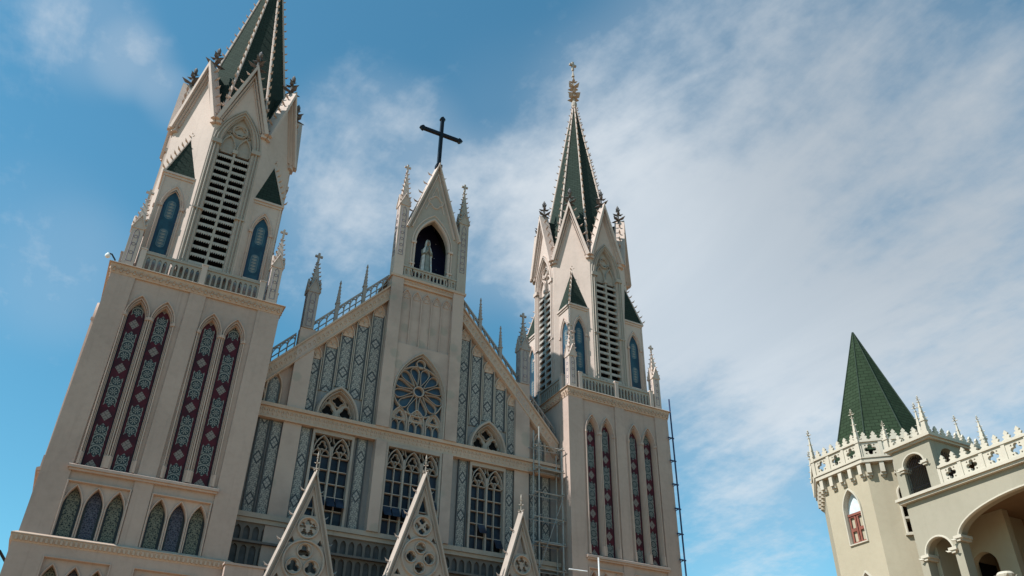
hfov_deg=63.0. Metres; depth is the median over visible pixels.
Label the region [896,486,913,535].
slit window
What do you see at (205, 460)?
lancet window
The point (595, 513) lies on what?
lancet window
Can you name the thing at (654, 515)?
lancet window
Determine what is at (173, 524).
arcade window
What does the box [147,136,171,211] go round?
louvre window
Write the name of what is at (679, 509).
scaffold
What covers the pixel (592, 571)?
arcade window
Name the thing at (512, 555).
porch gable
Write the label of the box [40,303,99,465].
lancet window
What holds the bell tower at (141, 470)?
on the ground
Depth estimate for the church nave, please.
35.49 m
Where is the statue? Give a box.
[419,240,432,281]
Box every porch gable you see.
[263,452,335,575]
[383,455,449,575]
[496,495,539,575]
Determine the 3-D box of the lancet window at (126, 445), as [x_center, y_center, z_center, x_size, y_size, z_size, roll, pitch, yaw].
[-13.245,3.394,30.109,0.908,6.804,0.410,17,-37,-23]
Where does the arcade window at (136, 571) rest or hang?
in the bell tower at (141, 470)
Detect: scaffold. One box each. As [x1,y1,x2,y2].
[528,426,566,575]
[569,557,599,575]
[668,399,686,575]
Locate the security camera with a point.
(107, 254)
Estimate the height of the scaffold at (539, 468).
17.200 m
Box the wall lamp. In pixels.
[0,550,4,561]
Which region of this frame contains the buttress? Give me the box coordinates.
[221,562,266,575]
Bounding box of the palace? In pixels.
[880,395,1023,575]
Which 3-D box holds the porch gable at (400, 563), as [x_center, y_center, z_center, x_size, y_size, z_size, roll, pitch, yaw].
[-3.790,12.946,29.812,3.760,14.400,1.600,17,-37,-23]
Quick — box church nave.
[228,163,561,575]
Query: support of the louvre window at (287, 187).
in the bell tower at (141, 470)
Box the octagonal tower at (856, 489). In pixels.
[806,332,960,575]
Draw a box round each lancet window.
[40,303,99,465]
[76,295,149,468]
[105,301,174,473]
[159,313,221,482]
[187,319,245,487]
[584,414,605,556]
[599,417,621,558]
[627,424,651,564]
[641,427,666,566]
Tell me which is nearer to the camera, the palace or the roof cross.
the palace
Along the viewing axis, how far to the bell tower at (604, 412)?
40.87 m
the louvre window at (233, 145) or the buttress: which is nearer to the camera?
the buttress
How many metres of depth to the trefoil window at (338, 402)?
34.46 m
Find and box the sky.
[0,0,1023,575]
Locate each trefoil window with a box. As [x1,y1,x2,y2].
[314,386,358,420]
[467,421,505,452]
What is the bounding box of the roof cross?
[419,117,462,168]
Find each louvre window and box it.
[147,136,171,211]
[173,110,260,289]
[263,174,289,299]
[533,255,554,395]
[591,244,628,399]
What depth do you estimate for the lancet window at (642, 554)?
38.13 m
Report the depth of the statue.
40.17 m
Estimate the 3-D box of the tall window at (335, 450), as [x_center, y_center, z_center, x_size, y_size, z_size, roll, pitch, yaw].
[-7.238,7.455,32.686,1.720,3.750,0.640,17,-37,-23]
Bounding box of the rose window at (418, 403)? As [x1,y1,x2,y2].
[389,353,445,439]
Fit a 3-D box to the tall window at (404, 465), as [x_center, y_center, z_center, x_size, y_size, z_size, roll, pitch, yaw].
[-4.180,8.339,33.941,2.480,3.750,0.800,17,-37,-23]
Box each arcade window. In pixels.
[37,555,111,575]
[50,479,131,543]
[131,567,195,575]
[138,493,211,555]
[588,567,623,575]
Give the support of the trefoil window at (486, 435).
in the church nave
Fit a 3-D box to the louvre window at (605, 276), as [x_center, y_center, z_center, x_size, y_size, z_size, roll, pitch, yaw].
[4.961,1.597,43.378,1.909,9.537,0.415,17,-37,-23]
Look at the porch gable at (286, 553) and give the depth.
29.30 m
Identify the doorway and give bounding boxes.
[979,562,997,575]
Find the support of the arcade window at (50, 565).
in the bell tower at (141, 470)
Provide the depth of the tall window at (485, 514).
35.39 m
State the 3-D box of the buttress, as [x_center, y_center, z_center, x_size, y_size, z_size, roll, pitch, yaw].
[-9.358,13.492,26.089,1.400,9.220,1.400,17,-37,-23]
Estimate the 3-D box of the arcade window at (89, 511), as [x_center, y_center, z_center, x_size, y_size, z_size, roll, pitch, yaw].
[-13.748,7.374,27.301,2.010,1.875,0.480,17,-37,-23]
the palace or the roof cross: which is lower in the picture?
the palace
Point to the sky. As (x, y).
(788, 179)
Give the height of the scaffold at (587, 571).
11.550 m
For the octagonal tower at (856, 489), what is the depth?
33.71 m
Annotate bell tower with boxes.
[0,0,303,575]
[526,62,681,575]
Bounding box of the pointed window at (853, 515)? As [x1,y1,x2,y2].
[842,488,868,546]
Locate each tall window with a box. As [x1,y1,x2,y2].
[302,428,354,526]
[377,442,441,541]
[465,461,505,553]
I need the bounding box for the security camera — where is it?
[105,252,115,260]
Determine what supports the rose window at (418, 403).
in the church nave
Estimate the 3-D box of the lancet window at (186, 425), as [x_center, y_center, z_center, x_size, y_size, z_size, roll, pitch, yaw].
[-11.709,3.863,30.777,0.908,6.804,0.410,17,-37,-23]
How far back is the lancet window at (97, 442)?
29.57 m
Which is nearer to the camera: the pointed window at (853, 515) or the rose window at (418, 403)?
the pointed window at (853, 515)

